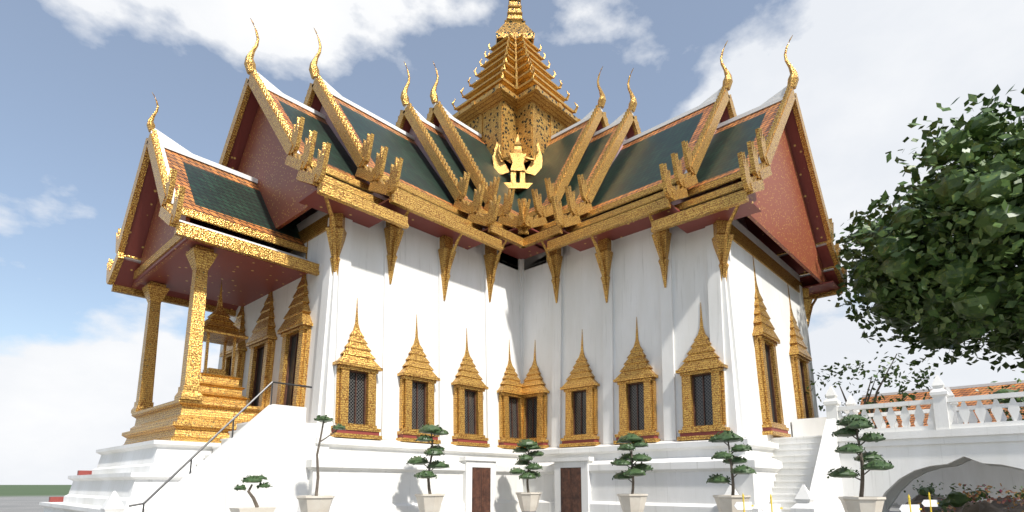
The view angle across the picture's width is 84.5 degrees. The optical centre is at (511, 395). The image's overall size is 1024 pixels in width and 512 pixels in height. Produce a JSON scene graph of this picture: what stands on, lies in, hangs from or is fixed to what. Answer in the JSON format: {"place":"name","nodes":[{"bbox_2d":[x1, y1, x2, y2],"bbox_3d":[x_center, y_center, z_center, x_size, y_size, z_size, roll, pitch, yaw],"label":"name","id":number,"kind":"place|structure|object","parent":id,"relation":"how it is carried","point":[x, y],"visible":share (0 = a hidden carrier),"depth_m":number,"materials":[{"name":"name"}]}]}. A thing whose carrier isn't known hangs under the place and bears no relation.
{"place":"outdoors","nodes":[
{"label":"outdoors","id":0,"kind":"place"},
{"bbox_2d":[0,485,899,511],"bbox_3d":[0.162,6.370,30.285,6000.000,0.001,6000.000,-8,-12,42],"label":"ground","id":1,"kind":"structure","parent":0,"point":[21,498],"depth_m":73.72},
{"bbox_2d":[39,210,818,511],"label":"white hall walls","id":2,"kind":"structure","parent":1,"relation":"on","point":[523,313],"depth_m":20.22,"materials":[{"name":"white paint"}]},
{"bbox_2d":[49,470,91,501],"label":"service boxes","id":3,"kind":"object","parent":2,"relation":"on","point":[60,499],"visible":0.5,"depth_m":19.48,"materials":[{"name":"red"}]},
{"bbox_2d":[122,268,265,444],"bbox_3d":[-10.363,-1.142,19.955,5.500,6.100,4.200,-8,-12,42],"label":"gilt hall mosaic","id":4,"kind":"object","parent":2,"relation":"on","point":[221,405],"visible":0.63,"depth_m":17.49,"materials":[{"name":"gold metal"}]},
{"bbox_2d":[180,100,765,260],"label":"green roof tiles","id":5,"kind":"object","parent":2,"relation":"on","point":[634,167],"visible":0.14,"depth_m":24.17,"materials":[{"name":"green tile"}]},
{"bbox_2d":[106,0,846,448],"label":"gilded ornament","id":6,"kind":"object","parent":2,"relation":"on","point":[504,66],"visible":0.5,"depth_m":20.91,"materials":[{"name":"gold metal"}]},
{"bbox_2d":[452,0,578,162],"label":"spire","id":7,"kind":"structure","parent":6,"relation":"on","point":[518,122],"depth_m":30.99,"materials":[{"name":"gold metal"}]},
{"bbox_2d":[114,90,840,309],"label":"eaves soffit","id":8,"kind":"structure","parent":2,"relation":"attached to","point":[245,280],"depth_m":21.03,"materials":[{"name":"red paint"}]},
{"bbox_2d":[131,105,826,287],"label":"roof gable pediments","id":9,"kind":"object","parent":2,"relation":"on","point":[781,219],"visible":0.3,"depth_m":21.29,"materials":[{"name":"red paint"}]},
{"bbox_2d":[228,333,808,511],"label":"window frames","id":10,"kind":"structure","parent":2,"relation":"in","point":[571,496],"depth_m":20.98,"materials":[{"name":"brown wood"}]},
{"bbox_2d":[348,372,712,437],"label":"hall windows","id":11,"kind":"structure","parent":2,"relation":"in","point":[699,410],"depth_m":20.35,"materials":[{"name":"black glass"}]},
{"bbox_2d":[254,335,806,511],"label":"doors","id":12,"kind":"structure","parent":2,"relation":"in","point":[290,378],"depth_m":20.80,"materials":[{"name":"brown wood"}]},
{"bbox_2d":[332,427,787,445],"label":"red hall bands","id":13,"kind":"object","parent":2,"relation":"attached to","point":[542,443],"visible":0.16,"depth_m":19.63,"materials":[{"name":"red paint"}]},
{"bbox_2d":[164,91,1023,428],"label":"roof border tiles","id":14,"kind":"object","parent":2,"relation":"on","point":[176,161],"visible":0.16,"depth_m":23.50,"materials":[{"name":"tile"}]},
{"bbox_2d":[100,404,844,511],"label":"white stairs","id":15,"kind":"structure","parent":1,"relation":"on","point":[276,445],"depth_m":15.98,"materials":[{"name":"paint"}]},
{"bbox_2d":[129,381,311,511],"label":"stair handrail","id":16,"kind":"object","parent":15,"relation":"on","point":[200,449],"visible":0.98,"depth_m":14.84,"materials":[{"name":"grey metal"}]},
{"bbox_2d":[742,493,938,511],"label":"yellow sign poles","id":17,"kind":"object","parent":1,"relation":"on","point":[909,501],"visible":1,"depth_m":13.27,"materials":[{"name":"yellow metal"}]},
{"bbox_2d":[734,500,937,511],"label":"white signs","id":18,"kind":"object","parent":17,"relation":"on","point":[776,507],"visible":1,"depth_m":13.25,"materials":[{"name":"white plastic"}]},
{"bbox_2d":[823,375,1023,511],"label":"white bridge","id":19,"kind":"structure","parent":1,"relation":"on","point":[945,437],"depth_m":17.00,"materials":[{"name":"paint"}]},
{"bbox_2d":[900,494,1023,511],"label":"garden rock","id":20,"kind":"object","parent":1,"relation":"on","point":[986,506],"visible":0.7,"depth_m":23.31,"materials":[{"name":"grey stone"}]},
{"bbox_2d":[918,483,1023,511],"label":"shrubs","id":21,"kind":"object","parent":20,"relation":"on","point":[988,499],"visible":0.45,"depth_m":19.63,"materials":[{"name":"plant"}]},
{"bbox_2d":[0,0,1023,484],"label":"sky","id":22,"kind":"structure","parent":0,"point":[79,79],"materials":[{"name":"blue"}]},
{"bbox_2d":[299,106,747,229],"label":"roof trim","id":23,"kind":"structure","parent":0,"point":[307,214],"depth_m":24.52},
{"bbox_2d":[124,72,1023,396],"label":"white roof trim","id":24,"kind":"structure","parent":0,"point":[166,142],"depth_m":24.51,"materials":[{"name":"white paint"}]},
{"bbox_2d":[805,84,1023,511],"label":"tree","id":25,"kind":"object","parent":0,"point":[989,215],"depth_m":22.06,"materials":[{"name":"green plant"}]},
{"bbox_2d":[892,460,1023,505],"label":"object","id":26,"kind":"structure","parent":0,"point":[974,473],"depth_m":37.72,"materials":[{"name":"white paint"}]},
{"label":"blue pot stands","id":27,"kind":"object","parent":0,"visible":0},
{"bbox_2d":[229,492,885,511],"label":"cream pots","id":28,"kind":"object","parent":27,"relation":"on","point":[528,502],"visible":0.96,"depth_m":15.15,"materials":[{"name":"beige ceramic"}]},
{"bbox_2d":[234,413,893,506],"bbox_3d":[1.059,1.452,13.666,12.248,2.439,11.710,-8,-12,42],"label":"topiary","id":29,"kind":"object","parent":28,"relation":"on","point":[871,459],"depth_m":15.57,"materials":[{"name":"green plant"}]}
]}

